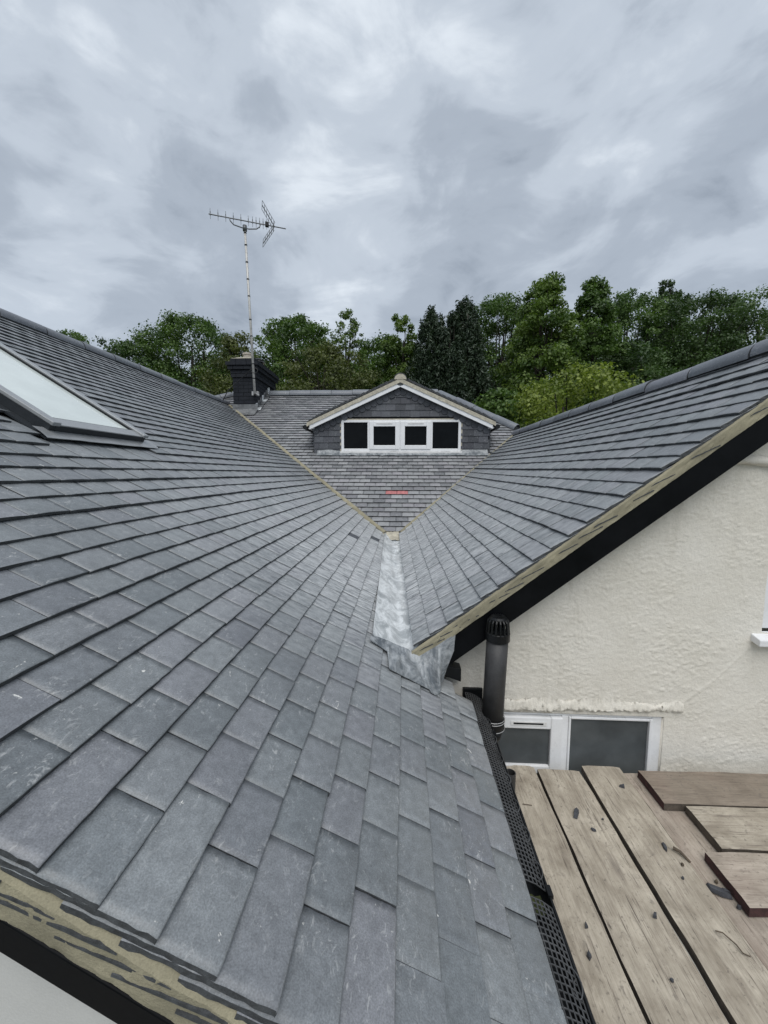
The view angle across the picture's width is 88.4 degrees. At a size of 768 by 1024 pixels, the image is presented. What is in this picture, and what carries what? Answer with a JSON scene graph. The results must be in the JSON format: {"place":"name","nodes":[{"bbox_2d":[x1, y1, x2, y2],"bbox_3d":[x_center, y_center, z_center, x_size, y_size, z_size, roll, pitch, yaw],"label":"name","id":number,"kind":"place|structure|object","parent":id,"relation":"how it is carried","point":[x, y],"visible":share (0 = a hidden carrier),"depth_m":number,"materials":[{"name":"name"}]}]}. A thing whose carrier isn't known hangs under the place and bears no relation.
{"place":"outdoors","nodes":[
{"label":"outdoors","id":0,"kind":"place"},
{"bbox_2d":[56,328,88,343],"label":"tree","id":1,"kind":"object","parent":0,"point":[78,337],"visible":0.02,"depth_m":33.66,"materials":[{"name":"green plant"}]},
{"bbox_2d":[92,335,186,383],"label":"tree","id":2,"kind":"object","parent":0,"point":[115,349],"visible":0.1,"depth_m":29.73,"materials":[{"name":"green plant"}]},
{"bbox_2d":[116,309,232,392],"bbox_3d":[-15.253,-7.709,32.666,11.492,16.304,11.816,0,6,3],"label":"tree","id":3,"kind":"object","parent":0,"point":[169,336],"visible":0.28,"depth_m":29.83,"materials":[{"name":"green plant"}]},
{"bbox_2d":[192,330,278,395],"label":"tree","id":4,"kind":"object","parent":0,"point":[232,346],"visible":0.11,"depth_m":23.03,"materials":[{"name":"green plant"}]},
{"bbox_2d":[187,361,290,386],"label":"tree","id":5,"kind":"object","parent":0,"point":[266,364],"depth_m":34.59,"materials":[{"name":"green plant"}]},
{"bbox_2d":[249,313,356,390],"bbox_3d":[-6.233,-6.258,27.731,9.462,14.427,9.124,0,6,3],"label":"tree","id":6,"kind":"object","parent":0,"point":[278,350],"visible":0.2,"depth_m":25.63,"materials":[{"name":"green plant"}]},
{"bbox_2d":[276,338,382,390],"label":"tree","id":7,"kind":"object","parent":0,"point":[336,370],"visible":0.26,"depth_m":21.62,"materials":[{"name":"green plant"}]},
{"bbox_2d":[329,308,367,388],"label":"tree","id":8,"kind":"object","parent":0,"point":[351,333],"visible":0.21,"depth_m":29.56,"materials":[{"name":"green plant"}]},
{"bbox_2d":[0,0,767,388],"label":"sky","id":9,"kind":"structure","parent":0,"point":[411,156],"materials":[{"name":"grey"}]},
{"bbox_2d":[347,329,429,389],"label":"tree","id":10,"kind":"object","parent":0,"point":[375,347],"visible":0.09,"depth_m":28.24,"materials":[{"name":"green plant"}]},
{"bbox_2d":[372,313,417,386],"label":"tree","id":11,"kind":"object","parent":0,"point":[399,324],"visible":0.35,"depth_m":27.32,"materials":[{"name":"green plant"}]},
{"bbox_2d":[404,304,457,396],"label":"tree","id":12,"kind":"object","parent":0,"point":[427,353],"visible":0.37,"depth_m":24.36,"materials":[{"name":"green plant"}]},
{"bbox_2d":[431,310,473,402],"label":"tree","id":13,"kind":"object","parent":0,"point":[456,358],"visible":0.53,"depth_m":24.06,"materials":[{"name":"green plant"}]},
{"bbox_2d":[448,295,494,405],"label":"tree","id":14,"kind":"object","parent":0,"point":[477,369],"visible":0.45,"depth_m":24.52,"materials":[{"name":"green plant"}]},
{"bbox_2d":[472,387,534,427],"bbox_3d":[4.473,-1.275,15.502,4.664,6.941,4.693,0,6,3],"label":"shrub","id":15,"kind":"object","parent":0,"point":[495,400],"visible":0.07,"depth_m":14.35,"materials":[{"name":"green plant"}]},
{"bbox_2d":[470,291,558,421],"bbox_3d":[8.869,-8.713,33.255,10.752,18.325,11.690,3,6,28],"label":"tree","id":16,"kind":"object","parent":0,"point":[495,306],"visible":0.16,"depth_m":30.73,"materials":[{"name":"green plant"}]},
{"bbox_2d":[486,333,555,389],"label":"tree","id":17,"kind":"object","parent":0,"point":[546,373],"depth_m":36.31,"materials":[{"name":"green plant"}]},
{"bbox_2d":[488,271,595,422],"bbox_3d":[9.951,-6.772,24.983,7.181,16.062,6.871,3,6,29],"label":"tree","id":18,"kind":"object","parent":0,"point":[536,325],"visible":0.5,"depth_m":23.42,"materials":[{"name":"green plant"}]},
{"bbox_2d":[544,275,634,407],"bbox_3d":[13.390,-6.885,25.917,5.918,16.119,6.156,0,6,3],"label":"tree","id":19,"kind":"object","parent":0,"point":[596,298],"visible":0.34,"depth_m":24.47,"materials":[{"name":"green plant"}]},
{"bbox_2d":[593,338,687,398],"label":"tree","id":20,"kind":"object","parent":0,"point":[639,354],"visible":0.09,"depth_m":24.57,"materials":[{"name":"green plant"}]},
{"bbox_2d":[586,287,708,383],"bbox_3d":[19.488,-8.663,32.936,10.898,18.325,11.559,0,6,3],"label":"tree","id":21,"kind":"object","parent":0,"point":[627,307],"visible":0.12,"depth_m":29.94,"materials":[{"name":"green plant"}]},
{"bbox_2d":[633,279,705,370],"bbox_3d":[25.164,-10.175,36.064,7.549,20.750,7.484,0,6,3],"label":"tree","id":22,"kind":"object","parent":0,"point":[669,284],"visible":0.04,"depth_m":34.64,"materials":[{"name":"green plant"}]},
{"bbox_2d":[599,324,754,363],"bbox_3d":[28.374,-9.111,39.657,20.259,17.968,19.834,0,6,3],"label":"tree","id":23,"kind":"object","parent":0,"point":[709,335],"depth_m":34.30,"materials":[{"name":"green plant"}]},
{"bbox_2d":[632,284,767,376],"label":"tree","id":24,"kind":"object","parent":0,"point":[718,302],"visible":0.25,"depth_m":28.58,"materials":[{"name":"green plant"}]},
{"bbox_2d":[679,284,767,357],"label":"tree","id":25,"kind":"object","parent":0,"point":[757,332],"visible":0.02,"depth_m":30.37,"materials":[{"name":"green plant"}]},
{"bbox_3d":[1.515,1.492,0.728,0.232,0.040,2.600,0,6,3],"label":"scaffold board","id":26,"kind":"object","parent":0,"visible":0},
{"bbox_2d":[685,806,767,853],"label":"scaffold board","id":27,"kind":"object","parent":26,"relation":"on","point":[730,829],"visible":0.96,"depth_m":1.68,"materials":[{"name":"brown wood"}]},
{"label":"patio","id":28,"kind":"structure","parent":0,"visible":0},
{"bbox_2d":[0,308,566,1023],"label":"house wing","id":29,"kind":"structure","parent":28,"relation":"on","point":[246,774],"depth_m":0.97,"materials":[{"name":"grey stone"}]},
{"bbox_2d":[0,342,158,448],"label":"roof window","id":30,"kind":"structure","parent":29,"relation":"attached to","point":[34,397],"depth_m":2.34,"materials":[{"name":"glass"}]},
{"bbox_2d":[370,531,454,695],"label":"lead valley","id":31,"kind":"structure","parent":29,"relation":"on","point":[392,634],"depth_m":2.17,"materials":[{"name":"grey metal"}]},
{"bbox_2d":[462,687,595,1023],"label":"gutter","id":32,"kind":"object","parent":29,"relation":"attached to","point":[537,892],"visible":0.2,"depth_m":1.14,"materials":[{"name":"black plastic"}]},
{"bbox_2d":[465,692,545,891],"bbox_3d":[0.453,1.029,1.623,0.093,0.046,0.972,0,6,3],"label":"gutter guard","id":33,"kind":"object","parent":32,"relation":"in","point":[526,840],"visible":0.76,"depth_m":1.43,"materials":[{"name":"plastic"}]},
{"bbox_2d":[530,896,590,1023],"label":"gutter guard","id":34,"kind":"object","parent":32,"relation":"in","point":[573,991],"visible":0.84,"depth_m":0.95,"materials":[{"name":"plastic"}]},
{"bbox_2d":[215,389,519,532],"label":"house wing","id":35,"kind":"structure","parent":28,"relation":"on","point":[391,493],"depth_m":6.47,"materials":[{"name":"grey stone"}]},
{"bbox_2d":[225,352,279,414],"bbox_3d":[-2.920,-2.755,8.874,0.682,1.437,1.569,0,6,3],"label":"chimney","id":36,"kind":"object","parent":35,"relation":"on","point":[245,401],"visible":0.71,"depth_m":8.34,"materials":[{"name":"brick"}]},
{"bbox_2d":[209,200,285,399],"bbox_3d":[-2.744,-4.185,7.987,1.468,3.872,0.594,0,6,3],"label":"tv aerial","id":37,"kind":"object","parent":36,"relation":"attached to","point":[252,370],"visible":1,"depth_m":7.95,"materials":[{"name":"paint"}]},
{"bbox_2d":[303,373,499,455],"bbox_3d":[0.324,-1.740,7.659,3.320,1.374,2.145,0,6,3],"label":"dormer","id":38,"kind":"object","parent":35,"relation":"on","point":[400,414],"visible":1,"depth_m":6.70,"materials":[{"name":"tile"}]},
{"bbox_2d":[340,418,461,452],"bbox_3d":[0.285,-1.291,6.751,2.084,0.600,0.100,0,6,3],"label":"window","id":39,"kind":"structure","parent":38,"relation":"in","point":[420,435],"depth_m":6.73,"materials":[{"name":"plastic"}]},
{"bbox_2d":[507,769,515,789],"bbox_3d":[0.594,2.372,1.978,0.050,2.295,0.048,0,6,3],"label":"scaffold tube","id":40,"kind":"object","parent":28,"relation":"on","point":[512,773],"visible":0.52,"depth_m":1.85,"materials":[{"name":"grey metal"}]},
{"bbox_3d":[1.915,1.429,1.853,2.740,0.048,0.048,0,6,3],"label":"scaffold tube","id":41,"kind":"object","parent":40,"relation":"attached to","visible":0},
{"bbox_2d":[506,765,646,1023],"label":"scaffold board","id":42,"kind":"object","parent":41,"relation":"on","point":[611,998],"visible":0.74,"depth_m":1.37,"materials":[{"name":"beige wood"}]},
{"bbox_2d":[586,950,591,960],"bbox_3d":[0.652,1.409,1.256,0.015,0.011,0.021,-2,6,-19],"label":"slate chip","id":43,"kind":"object","parent":42,"relation":"on","point":[589,956],"visible":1,"depth_m":1.25,"materials":[{"name":"grey stone"}]},
{"bbox_2d":[537,769,728,1023],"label":"scaffold board","id":44,"kind":"object","parent":41,"relation":"on","point":[652,955],"visible":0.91,"depth_m":1.38,"materials":[{"name":"beige wood"}]},
{"bbox_2d":[573,807,578,818],"bbox_3d":[0.870,1.356,1.784,0.022,0.016,0.061,3,6,28],"label":"slate chip","id":45,"kind":"object","parent":44,"relation":"on","point":[576,812],"visible":1,"depth_m":1.78,"materials":[{"name":"grey stone"}]},
{"bbox_2d":[581,766,767,1023],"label":"scaffold board","id":46,"kind":"object","parent":41,"relation":"on","point":[732,975],"visible":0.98,"depth_m":1.40,"materials":[{"name":"beige wood"}]},
{"bbox_2d":[661,842,666,851],"bbox_3d":[1.145,1.363,1.607,0.015,0.010,0.038,2,6,17],"label":"slate chip","id":47,"kind":"object","parent":46,"relation":"on","point":[664,846],"visible":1,"depth_m":1.61,"materials":[{"name":"grey stone"}]},
{"bbox_2d":[673,846,690,862],"bbox_3d":[1.189,1.366,1.575,0.015,0.022,0.062,-4,7,-38],"label":"twig","id":48,"kind":"object","parent":46,"relation":"on","point":[681,853],"visible":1,"depth_m":1.57,"materials":[{"name":"brown wood"}]},
{"bbox_2d":[715,930,750,957],"bbox_3d":[1.128,1.394,1.277,0.014,0.008,0.089,-3,6,-30],"label":"twig","id":49,"kind":"object","parent":46,"relation":"on","point":[734,943],"visible":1,"depth_m":1.27,"materials":[{"name":"brown wood"}]},
{"bbox_2d":[624,773,767,969],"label":"scaffold board","id":50,"kind":"object","parent":41,"relation":"on","point":[689,839],"visible":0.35,"depth_m":1.60,"materials":[{"name":"brown wood"}]},
{"bbox_2d":[637,771,767,810],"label":"scaffold board","id":51,"kind":"object","parent":50,"relation":"on","point":[674,791],"visible":0.94,"depth_m":1.88,"materials":[{"name":"brown wood"}]},
{"bbox_2d":[706,883,732,899],"bbox_3d":[1.229,1.389,1.448,0.078,0.017,0.029,3,6,25],"label":"slate chip","id":52,"kind":"object","parent":50,"relation":"on","point":[719,891],"visible":1,"depth_m":1.44,"materials":[{"name":"grey stone"}]},
{"bbox_2d":[704,852,767,916],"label":"scaffold board","id":53,"kind":"object","parent":50,"relation":"on","point":[742,877],"visible":1,"depth_m":1.47,"materials":[{"name":"beige wood"}]},
{"bbox_2d":[505,360,644,427],"bbox_3d":[6.809,-1.336,13.634,7.912,7.496,9.019,0,6,3],"label":"shrub","id":54,"kind":"object","parent":28,"relation":"on","point":[551,396],"visible":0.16,"depth_m":12.35,"materials":[{"name":"green plant"}]},
{"bbox_2d":[399,338,767,1021],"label":"house wing","id":55,"kind":"structure","parent":28,"relation":"on","point":[607,556],"depth_m":2.08,"materials":[{"name":"beige paint"}]},
{"bbox_2d":[480,613,509,741],"bbox_3d":[0.506,0.876,1.969,0.217,0.750,0.125,2,6,22],"label":"soil vent pipe","id":56,"kind":"object","parent":55,"relation":"attached to","point":[497,637],"visible":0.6,"depth_m":1.91,"materials":[{"name":"black plastic"}]},
{"bbox_2d":[498,712,661,785],"bbox_3d":[1.008,1.389,2.177,0.952,0.615,0.079,0,6,3],"label":"window","id":57,"kind":"structure","parent":55,"relation":"in","point":[557,741],"depth_m":2.14,"materials":[{"name":"plastic"}]},
{"bbox_2d":[751,574,767,646],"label":"window","id":58,"kind":"structure","parent":55,"relation":"in","point":[761,640],"depth_m":2.02,"materials":[{"name":"plastic"}]}
]}

